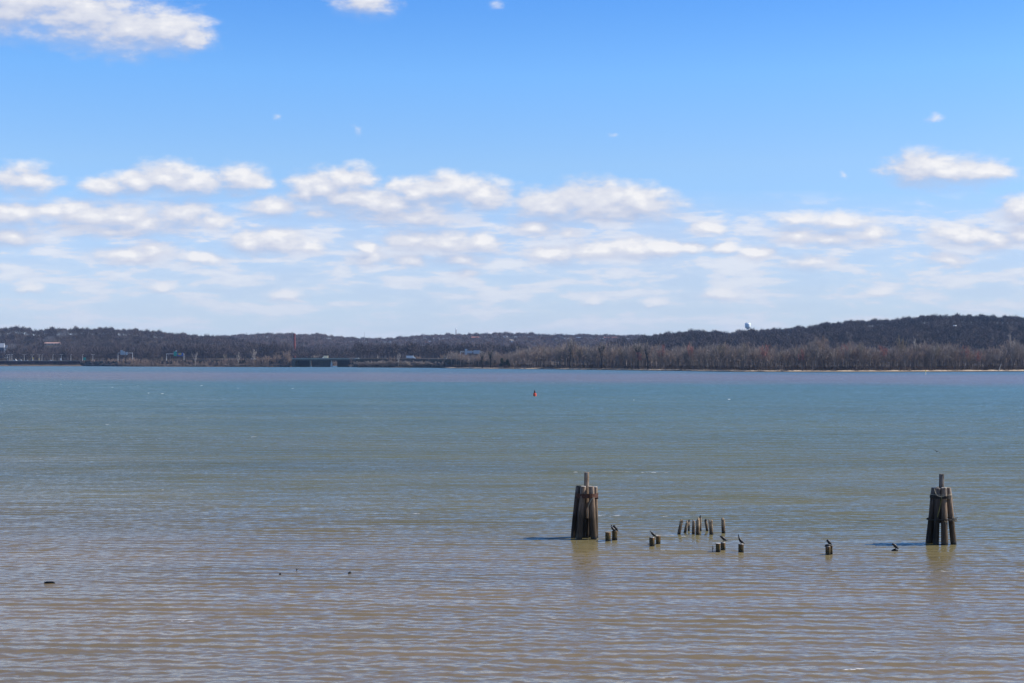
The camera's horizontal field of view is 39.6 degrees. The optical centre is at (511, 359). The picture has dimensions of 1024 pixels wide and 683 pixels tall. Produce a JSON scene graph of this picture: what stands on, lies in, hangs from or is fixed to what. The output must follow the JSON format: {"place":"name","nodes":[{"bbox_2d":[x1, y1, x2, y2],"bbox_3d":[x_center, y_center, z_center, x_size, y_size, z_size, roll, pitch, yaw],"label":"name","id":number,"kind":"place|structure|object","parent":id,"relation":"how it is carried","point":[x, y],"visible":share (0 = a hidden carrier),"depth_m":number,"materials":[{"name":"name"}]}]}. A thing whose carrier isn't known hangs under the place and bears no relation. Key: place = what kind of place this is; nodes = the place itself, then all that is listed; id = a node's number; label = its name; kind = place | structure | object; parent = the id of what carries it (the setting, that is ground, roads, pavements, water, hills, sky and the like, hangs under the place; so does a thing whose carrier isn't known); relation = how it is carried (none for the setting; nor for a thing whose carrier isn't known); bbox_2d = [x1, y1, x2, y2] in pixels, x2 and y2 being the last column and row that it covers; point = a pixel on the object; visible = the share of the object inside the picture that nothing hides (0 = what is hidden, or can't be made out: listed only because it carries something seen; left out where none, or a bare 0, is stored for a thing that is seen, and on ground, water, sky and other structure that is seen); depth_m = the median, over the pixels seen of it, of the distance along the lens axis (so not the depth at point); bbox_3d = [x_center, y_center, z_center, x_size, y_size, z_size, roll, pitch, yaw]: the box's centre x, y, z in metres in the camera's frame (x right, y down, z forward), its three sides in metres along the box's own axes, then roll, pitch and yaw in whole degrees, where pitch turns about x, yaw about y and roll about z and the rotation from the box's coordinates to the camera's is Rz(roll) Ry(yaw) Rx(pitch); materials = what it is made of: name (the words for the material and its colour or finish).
{"place":"outdoors","nodes":[
{"label":"outdoors","id":0,"kind":"place"},
{"bbox_2d":[85,359,289,365],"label":"embankment","id":1,"kind":"structure","parent":0,"point":[167,362],"depth_m":2151.68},
{"bbox_2d":[161,359,278,360],"bbox_3d":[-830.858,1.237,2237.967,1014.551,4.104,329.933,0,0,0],"label":"road","id":2,"kind":"structure","parent":0,"point":[203,360],"depth_m":2154.31,"materials":[{"name":"grey asphalt"}]},
{"bbox_2d":[120,350,132,358],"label":"sign gantry","id":3,"kind":"object","parent":2,"relation":"on","point":[122,352],"visible":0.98,"depth_m":2239.25,"materials":[{"name":"metal"}]},
{"bbox_2d":[166,350,183,360],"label":"sign gantry","id":4,"kind":"object","parent":2,"relation":"on","point":[175,353],"visible":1,"depth_m":2179.25,"materials":[{"name":"metal"}]},
{"bbox_2d":[356,359,495,366],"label":"embankment","id":5,"kind":"structure","parent":0,"point":[432,361],"depth_m":1840.53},
{"bbox_2d":[401,359,479,359],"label":"road","id":6,"kind":"structure","parent":0,"point":[429,359],"depth_m":1914.74,"materials":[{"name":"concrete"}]},
{"bbox_2d":[460,349,479,354],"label":"sign gantry","id":7,"kind":"object","parent":6,"relation":"on","point":[475,351],"visible":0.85,"depth_m":1799.25,"materials":[{"name":"metal"}]},
{"bbox_2d":[0,366,1023,682],"bbox_3d":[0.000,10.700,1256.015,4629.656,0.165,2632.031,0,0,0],"label":"water","id":8,"kind":"structure","parent":0,"point":[164,524],"depth_m":91.19,"materials":[{"name":"teal liquid"}]},
{"bbox_2d":[571,472,598,539],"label":"mooring dolphin","id":9,"kind":"object","parent":8,"relation":"in","point":[585,517],"visible":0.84,"depth_m":85.10,"materials":[{"name":"brown wood"}]},
{"bbox_2d":[605,532,610,540],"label":"pile stub","id":10,"kind":"object","parent":8,"relation":"in","point":[607,536],"visible":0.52,"depth_m":83.77,"materials":[{"name":"brown wood"}]},
{"bbox_2d":[612,531,616,539],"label":"pile stub","id":11,"kind":"object","parent":8,"relation":"in","point":[614,535],"visible":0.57,"depth_m":84.41,"materials":[{"name":"brown wood"}]},
{"bbox_2d":[649,537,654,545],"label":"pile stub","id":12,"kind":"object","parent":8,"relation":"in","point":[651,541],"visible":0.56,"depth_m":81.52,"materials":[{"name":"brown wood"}]},
{"bbox_2d":[656,535,660,543],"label":"pile stub","id":13,"kind":"object","parent":8,"relation":"in","point":[658,539],"visible":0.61,"depth_m":82.22,"materials":[{"name":"brown wood"}]},
{"bbox_2d":[677,519,682,533],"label":"old piling","id":14,"kind":"object","parent":8,"relation":"in","point":[680,526],"visible":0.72,"depth_m":86.92,"materials":[{"name":"brown wood"}]},
{"bbox_2d":[683,521,688,532],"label":"old piling","id":15,"kind":"object","parent":8,"relation":"in","point":[686,527],"visible":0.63,"depth_m":87.84,"materials":[{"name":"brown wood"}]},
{"bbox_2d":[692,520,694,533],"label":"old piling","id":16,"kind":"object","parent":8,"relation":"in","point":[693,527],"visible":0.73,"depth_m":87.09,"materials":[{"name":"brown wood"}]},
{"bbox_2d":[696,518,699,534],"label":"old piling","id":17,"kind":"object","parent":8,"relation":"in","point":[698,526],"visible":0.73,"depth_m":86.66,"materials":[{"name":"brown wood"}]},
{"bbox_2d":[708,519,713,534],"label":"old piling","id":18,"kind":"object","parent":8,"relation":"in","point":[710,527],"visible":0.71,"depth_m":86.81,"materials":[{"name":"brown wood"}]},
{"bbox_2d":[716,543,720,551],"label":"pile stub","id":19,"kind":"object","parent":8,"relation":"in","point":[718,547],"visible":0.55,"depth_m":79.06,"materials":[{"name":"brown wood"}]},
{"bbox_2d":[721,518,724,532],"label":"old piling","id":20,"kind":"object","parent":8,"relation":"in","point":[723,525],"visible":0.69,"depth_m":87.56,"materials":[{"name":"brown wood"}]},
{"bbox_2d":[721,542,725,549],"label":"pile stub","id":21,"kind":"object","parent":8,"relation":"in","point":[723,546],"visible":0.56,"depth_m":79.64,"materials":[{"name":"brown wood"}]},
{"bbox_2d":[738,543,743,551],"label":"pile stub","id":22,"kind":"object","parent":8,"relation":"in","point":[741,547],"visible":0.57,"depth_m":78.87,"materials":[{"name":"brown wood"}]},
{"bbox_2d":[825,546,830,554],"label":"pile stub","id":23,"kind":"object","parent":8,"relation":"in","point":[827,550],"visible":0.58,"depth_m":77.72,"materials":[{"name":"brown wood"}]},
{"bbox_2d":[925,474,957,544],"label":"mooring dolphin","id":24,"kind":"object","parent":8,"relation":"in","point":[941,503],"visible":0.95,"depth_m":82.18,"materials":[{"name":"brown wood"}]},
{"bbox_2d":[0,323,1023,371],"bbox_3d":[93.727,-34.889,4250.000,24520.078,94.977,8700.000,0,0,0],"label":"ground","id":25,"kind":"structure","parent":0,"point":[82,363],"depth_m":2145.84,"materials":[{"name":"brown soil"}]},
{"bbox_2d":[0,343,4,357],"bbox_3d":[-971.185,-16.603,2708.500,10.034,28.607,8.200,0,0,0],"label":"barn","id":26,"kind":"structure","parent":25,"relation":"on","point":[2,346],"depth_m":2705.34,"materials":[{"name":"grey paint"}]},
{"bbox_2d":[0,361,79,363],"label":"retaining wall","id":27,"kind":"structure","parent":25,"relation":"on","point":[39,362],"depth_m":2353.15,"materials":[{"name":"grey concrete"}]},
{"bbox_2d":[44,342,61,344],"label":"house","id":28,"kind":"structure","parent":25,"relation":"on","point":[51,343],"depth_m":3090.00,"materials":[{"name":"beige"}]},
{"bbox_2d":[0,325,313,357],"bbox_3d":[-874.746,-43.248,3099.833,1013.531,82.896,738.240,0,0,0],"label":"hill woods","id":29,"kind":"object","parent":25,"relation":"on","point":[135,334],"visible":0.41,"depth_m":3166.18,"materials":[{"name":"plant"}]},
{"bbox_2d":[84,362,291,366],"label":"underbrush","id":30,"kind":"object","parent":25,"relation":"on","point":[137,364],"visible":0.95,"depth_m":2148.37,"materials":[{"name":"brown plant"}]},
{"bbox_2d":[278,354,287,366],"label":"shore tree","id":31,"kind":"object","parent":25,"relation":"on","point":[283,360],"visible":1,"depth_m":2061.62,"materials":[{"name":"grey plant"}]},
{"bbox_2d":[293,333,295,357],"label":"factory chimney","id":32,"kind":"object","parent":25,"relation":"on","point":[294,342],"visible":0.78,"depth_m":2638.36,"materials":[{"name":"red brick"}]},
{"bbox_2d":[0,336,627,362],"bbox_3d":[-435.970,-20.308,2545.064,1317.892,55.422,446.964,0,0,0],"label":"lowland woods","id":33,"kind":"object","parent":25,"relation":"on","point":[147,351],"visible":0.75,"depth_m":2431.51,"materials":[{"name":"brown plant"}]},
{"bbox_2d":[292,358,356,366],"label":"road bridge","id":34,"kind":"structure","parent":25,"relation":"on","point":[317,362],"depth_m":2046.53,"materials":[{"name":"concrete"}]},
{"bbox_2d":[378,360,390,366],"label":"bush","id":35,"kind":"object","parent":25,"relation":"on","point":[383,363],"visible":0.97,"depth_m":1951.90,"materials":[{"name":"grey plant"}]},
{"bbox_2d":[165,331,671,357],"bbox_3d":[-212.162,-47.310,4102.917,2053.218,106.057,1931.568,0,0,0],"label":"hill woods","id":36,"kind":"object","parent":25,"relation":"on","point":[278,337],"visible":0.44,"depth_m":4234.50,"materials":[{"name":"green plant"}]},
{"bbox_2d":[487,347,493,367],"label":"ivy covered tree","id":37,"kind":"object","parent":25,"relation":"on","point":[490,354],"visible":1,"depth_m":1699.08,"materials":[{"name":"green plant"}]},
{"bbox_2d":[499,358,509,367],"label":"evergreen tree","id":38,"kind":"object","parent":25,"relation":"on","point":[507,363],"visible":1,"depth_m":1681.37,"materials":[{"name":"green plant"}]},
{"bbox_2d":[542,336,551,340],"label":"apartment block","id":39,"kind":"structure","parent":25,"relation":"on","point":[546,337],"depth_m":4330.00,"materials":[{"name":"grey brick"}]},
{"bbox_2d":[557,346,563,366],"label":"bare tree","id":40,"kind":"object","parent":25,"relation":"on","point":[560,352],"visible":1,"depth_m":1607.41,"materials":[{"name":"grey plant"}]},
{"bbox_2d":[565,336,576,367],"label":"bare tree","id":41,"kind":"object","parent":25,"relation":"on","point":[570,341],"visible":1,"depth_m":1591.47,"materials":[{"name":"grey plant"}]},
{"bbox_2d":[573,343,583,367],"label":"bare tree","id":42,"kind":"object","parent":25,"relation":"on","point":[576,353],"visible":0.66,"depth_m":1599.05,"materials":[{"name":"grey plant"}]},
{"bbox_2d":[574,345,583,360],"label":"bare tree","id":43,"kind":"object","parent":25,"relation":"on","point":[580,350],"visible":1,"depth_m":1577.32,"materials":[{"name":"brown plant"}]},
{"bbox_2d":[596,342,605,368],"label":"ivy covered tree","id":44,"kind":"object","parent":25,"relation":"on","point":[600,350],"visible":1,"depth_m":1528.38,"materials":[{"name":"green plant"}]},
{"bbox_2d":[599,350,609,365],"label":"bare tree","id":45,"kind":"object","parent":25,"relation":"on","point":[606,356],"visible":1,"depth_m":1521.89,"materials":[{"name":"brown plant"}]},
{"bbox_2d":[606,343,615,368],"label":"bare tree","id":46,"kind":"object","parent":25,"relation":"on","point":[609,346],"visible":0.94,"depth_m":1537.44,"materials":[{"name":"brown plant"}]},
{"bbox_2d":[610,348,616,368],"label":"bare tree","id":47,"kind":"object","parent":25,"relation":"on","point":[613,355],"visible":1,"depth_m":1503.98,"materials":[{"name":"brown plant"}]},
{"bbox_2d":[615,350,621,368],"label":"bare tree","id":48,"kind":"object","parent":25,"relation":"on","point":[618,355],"visible":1,"depth_m":1494.56,"materials":[{"name":"brown plant"}]},
{"bbox_2d":[629,346,634,367],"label":"bare tree","id":49,"kind":"object","parent":25,"relation":"on","point":[632,356],"visible":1,"depth_m":1473.27,"materials":[{"name":"brown plant"}]},
{"bbox_2d":[633,342,642,368],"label":"ivy covered tree","id":50,"kind":"object","parent":25,"relation":"on","point":[638,348],"visible":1,"depth_m":1462.42,"materials":[{"name":"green plant"}]},
{"bbox_2d":[643,345,650,368],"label":"ivy covered tree","id":51,"kind":"object","parent":25,"relation":"on","point":[647,353],"visible":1,"depth_m":1446.76,"materials":[{"name":"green plant"}]},
{"bbox_2d":[657,344,664,363],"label":"budding tree","id":52,"kind":"object","parent":25,"relation":"on","point":[662,348],"visible":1,"depth_m":1430.20,"materials":[{"name":"grey plant"}]},
{"bbox_2d":[664,350,673,362],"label":"bare tree","id":53,"kind":"object","parent":25,"relation":"on","point":[667,357],"visible":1,"depth_m":1422.78,"materials":[{"name":"grey plant"}]},
{"bbox_2d":[674,345,682,365],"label":"bare tree","id":54,"kind":"object","parent":25,"relation":"on","point":[678,353],"visible":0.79,"depth_m":1422.03,"materials":[{"name":"brown plant"}]},
{"bbox_2d":[687,344,693,367],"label":"budding tree","id":55,"kind":"object","parent":25,"relation":"on","point":[690,350],"visible":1,"depth_m":1382.86,"materials":[{"name":"grey plant"}]},
{"bbox_2d":[700,348,708,369],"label":"bare tree","id":56,"kind":"object","parent":25,"relation":"on","point":[704,352],"visible":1,"depth_m":1354.82,"materials":[{"name":"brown plant"}]},
{"bbox_2d":[709,349,720,369],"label":"bare tree","id":57,"kind":"object","parent":25,"relation":"on","point":[713,350],"visible":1,"depth_m":1337.97,"materials":[{"name":"grey plant"}]},
{"bbox_2d":[716,341,727,360],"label":"bare tree","id":58,"kind":"object","parent":25,"relation":"on","point":[721,353],"visible":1,"depth_m":1333.42,"materials":[{"name":"grey plant"}]},
{"bbox_2d":[437,361,1023,370],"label":"underbrush","id":59,"kind":"object","parent":25,"relation":"on","point":[842,367],"visible":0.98,"depth_m":1326.15,"materials":[{"name":"brown plant"}]},
{"bbox_2d":[730,348,741,365],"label":"bare tree","id":60,"kind":"object","parent":25,"relation":"on","point":[733,353],"visible":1,"depth_m":1317.31,"materials":[{"name":"grey plant"}]},
{"bbox_2d":[449,338,1023,369],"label":"riverside woods","id":61,"kind":"object","parent":25,"relation":"on","point":[663,364],"visible":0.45,"depth_m":1397.04,"materials":[{"name":"brown plant"}]},
{"bbox_2d":[742,346,747,369],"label":"bare tree","id":62,"kind":"object","parent":25,"relation":"on","point":[745,351],"visible":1,"depth_m":1305.44,"materials":[{"name":"grey plant"}]},
{"bbox_2d":[745,322,750,328],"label":"water tower","id":63,"kind":"structure","parent":25,"relation":"on","point":[748,325],"depth_m":2985.13,"materials":[{"name":"white metal"}]},
{"bbox_2d":[750,352,756,369],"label":"bare tree","id":64,"kind":"object","parent":25,"relation":"on","point":[752,354],"visible":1,"depth_m":1308.22,"materials":[{"name":"grey plant"}]},
{"bbox_2d":[756,347,761,369],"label":"bare tree","id":65,"kind":"object","parent":25,"relation":"on","point":[758,355],"visible":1,"depth_m":1300.62,"materials":[{"name":"grey plant"}]},
{"bbox_2d":[759,344,770,359],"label":"budding tree","id":66,"kind":"object","parent":25,"relation":"on","point":[763,353],"visible":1,"depth_m":1295.59,"materials":[{"name":"grey plant"}]},
{"bbox_2d":[770,351,777,369],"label":"bare tree","id":67,"kind":"object","parent":25,"relation":"on","point":[774,358],"visible":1,"depth_m":1287.93,"materials":[{"name":"grey plant"}]},
{"bbox_2d":[779,346,786,364],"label":"bare tree","id":68,"kind":"object","parent":25,"relation":"on","point":[782,354],"visible":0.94,"depth_m":1304.82,"materials":[{"name":"grey plant"}]},
{"bbox_2d":[798,349,804,365],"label":"budding tree","id":69,"kind":"object","parent":25,"relation":"on","point":[801,353],"visible":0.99,"depth_m":1281.56,"materials":[{"name":"brown plant"}]},
{"bbox_2d":[591,313,1023,365],"bbox_3d":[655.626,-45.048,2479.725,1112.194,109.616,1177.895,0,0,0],"label":"hill woods","id":70,"kind":"object","parent":25,"relation":"on","point":[767,335],"visible":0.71,"depth_m":2478.80,"materials":[{"name":"plant"}]},
{"bbox_2d":[804,348,812,369],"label":"bare tree","id":71,"kind":"object","parent":25,"relation":"on","point":[806,357],"visible":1,"depth_m":1289.88,"materials":[{"name":"grey plant"}]},
{"bbox_2d":[805,343,812,369],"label":"bare tree","id":72,"kind":"object","parent":25,"relation":"on","point":[809,352],"visible":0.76,"depth_m":1303.74,"materials":[{"name":"grey plant"}]},
{"bbox_2d":[810,345,816,367],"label":"bare tree","id":73,"kind":"object","parent":25,"relation":"on","point":[813,354],"visible":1,"depth_m":1286.15,"materials":[{"name":"grey plant"}]},
{"bbox_2d":[814,342,820,369],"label":"bare tree","id":74,"kind":"object","parent":25,"relation":"on","point":[817,351],"visible":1,"depth_m":1285.20,"materials":[{"name":"grey plant"}]},
{"bbox_2d":[814,333,826,360],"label":"bare tree","id":75,"kind":"object","parent":25,"relation":"on","point":[824,348],"visible":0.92,"depth_m":1297.79,"materials":[{"name":"brown plant"}]},
{"bbox_2d":[820,348,827,369],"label":"bare tree","id":76,"kind":"object","parent":25,"relation":"on","point":[823,356],"visible":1,"depth_m":1286.89,"materials":[{"name":"grey plant"}]},
{"bbox_2d":[832,350,840,364],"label":"bare tree","id":77,"kind":"object","parent":25,"relation":"on","point":[838,356],"visible":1,"depth_m":1281.37,"materials":[{"name":"grey plant"}]},
{"bbox_2d":[843,344,849,369],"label":"bare tree","id":78,"kind":"object","parent":25,"relation":"on","point":[845,350],"visible":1,"depth_m":1282.54,"materials":[{"name":"grey plant"}]},
{"bbox_2d":[848,345,852,361],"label":"bare tree","id":79,"kind":"object","parent":25,"relation":"on","point":[849,353],"visible":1,"depth_m":1288.94,"materials":[{"name":"grey plant"}]},
{"bbox_2d":[852,346,864,366],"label":"bare tree","id":80,"kind":"object","parent":25,"relation":"on","point":[856,352],"visible":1,"depth_m":1292.00,"materials":[{"name":"grey plant"}]},
{"bbox_2d":[858,347,863,369],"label":"bare tree","id":81,"kind":"object","parent":25,"relation":"on","point":[859,351],"visible":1,"depth_m":1286.88,"materials":[{"name":"grey plant"}]},
{"bbox_2d":[858,342,864,369],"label":"bare tree","id":82,"kind":"object","parent":25,"relation":"on","point":[859,347],"visible":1,"depth_m":1290.07,"materials":[{"name":"grey plant"}]},
{"bbox_2d":[861,350,866,369],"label":"bare tree","id":83,"kind":"object","parent":25,"relation":"on","point":[863,354],"visible":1,"depth_m":1284.09,"materials":[{"name":"grey plant"}]},
{"bbox_2d":[879,346,887,369],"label":"budding tree","id":84,"kind":"object","parent":25,"relation":"on","point":[883,352],"visible":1,"depth_m":1292.59,"materials":[{"name":"brown plant"}]},
{"bbox_2d":[893,348,904,369],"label":"bare tree","id":85,"kind":"object","parent":25,"relation":"on","point":[897,356],"visible":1,"depth_m":1288.66,"materials":[{"name":"grey plant"}]},
{"bbox_2d":[895,334,906,364],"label":"bare tree","id":86,"kind":"object","parent":25,"relation":"on","point":[902,342],"visible":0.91,"depth_m":1309.57,"materials":[{"name":"brown plant"}]},
{"bbox_2d":[904,347,912,370],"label":"bare tree","id":87,"kind":"object","parent":25,"relation":"on","point":[909,357],"visible":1,"depth_m":1302.25,"materials":[{"name":"brown plant"}]},
{"bbox_2d":[907,348,917,362],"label":"bare tree","id":88,"kind":"object","parent":25,"relation":"on","point":[914,356],"visible":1,"depth_m":1293.94,"materials":[{"name":"brown plant"}]},
{"bbox_2d":[915,342,922,366],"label":"bare tree","id":89,"kind":"object","parent":25,"relation":"on","point":[918,351],"visible":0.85,"depth_m":1315.79,"materials":[{"name":"brown plant"}]},
{"bbox_2d":[919,348,924,369],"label":"bare tree","id":90,"kind":"object","parent":25,"relation":"on","point":[922,354],"visible":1,"depth_m":1301.38,"materials":[{"name":"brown plant"}]},
{"bbox_2d":[928,345,935,370],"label":"bare tree","id":91,"kind":"object","parent":25,"relation":"on","point":[932,356],"visible":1,"depth_m":1300.80,"materials":[{"name":"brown plant"}]},
{"bbox_2d":[929,344,940,363],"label":"bare tree","id":92,"kind":"object","parent":25,"relation":"on","point":[938,349],"visible":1,"depth_m":1304.30,"materials":[{"name":"brown plant"}]},
{"bbox_2d":[950,345,955,368],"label":"bare tree","id":93,"kind":"object","parent":25,"relation":"on","point":[951,354],"visible":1,"depth_m":1312.63,"materials":[{"name":"brown plant"}]},
{"bbox_2d":[961,350,967,369],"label":"bare tree","id":94,"kind":"object","parent":25,"relation":"on","point":[964,359],"visible":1,"depth_m":1309.56,"materials":[{"name":"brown plant"}]},
{"bbox_2d":[969,351,977,369],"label":"bare tree","id":95,"kind":"object","parent":25,"relation":"on","point":[970,358],"visible":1,"depth_m":1312.54,"materials":[{"name":"brown plant"}]},
{"bbox_2d":[974,350,981,369],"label":"budding tree","id":96,"kind":"object","parent":25,"relation":"on","point":[978,357],"visible":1,"depth_m":1314.85,"materials":[{"name":"brown plant"}]},
{"bbox_2d":[989,346,1000,363],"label":"bare tree","id":97,"kind":"object","parent":25,"relation":"on","point":[995,353],"visible":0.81,"depth_m":1343.50,"materials":[{"name":"brown plant"}]},
{"bbox_2d":[1004,333,1015,361],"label":"sycamore tree","id":98,"kind":"object","parent":25,"relation":"on","point":[1009,335],"visible":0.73,"depth_m":1350.89,"materials":[{"name":"white plant"}]},
{"bbox_2d":[1007,343,1015,369],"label":"bare tree","id":99,"kind":"object","parent":25,"relation":"on","point":[1013,351],"visible":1,"depth_m":1330.51,"materials":[{"name":"brown plant"}]},
{"bbox_2d":[1007,340,1022,368],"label":"bare tree","id":100,"kind":"object","parent":25,"relation":"on","point":[1016,350],"visible":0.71,"depth_m":1357.28,"materials":[{"name":"brown plant"}]},
{"bbox_2d":[0,0,1023,341],"label":"sky","id":101,"kind":"structure","parent":0,"point":[376,168],"materials":[{"name":"blue"}]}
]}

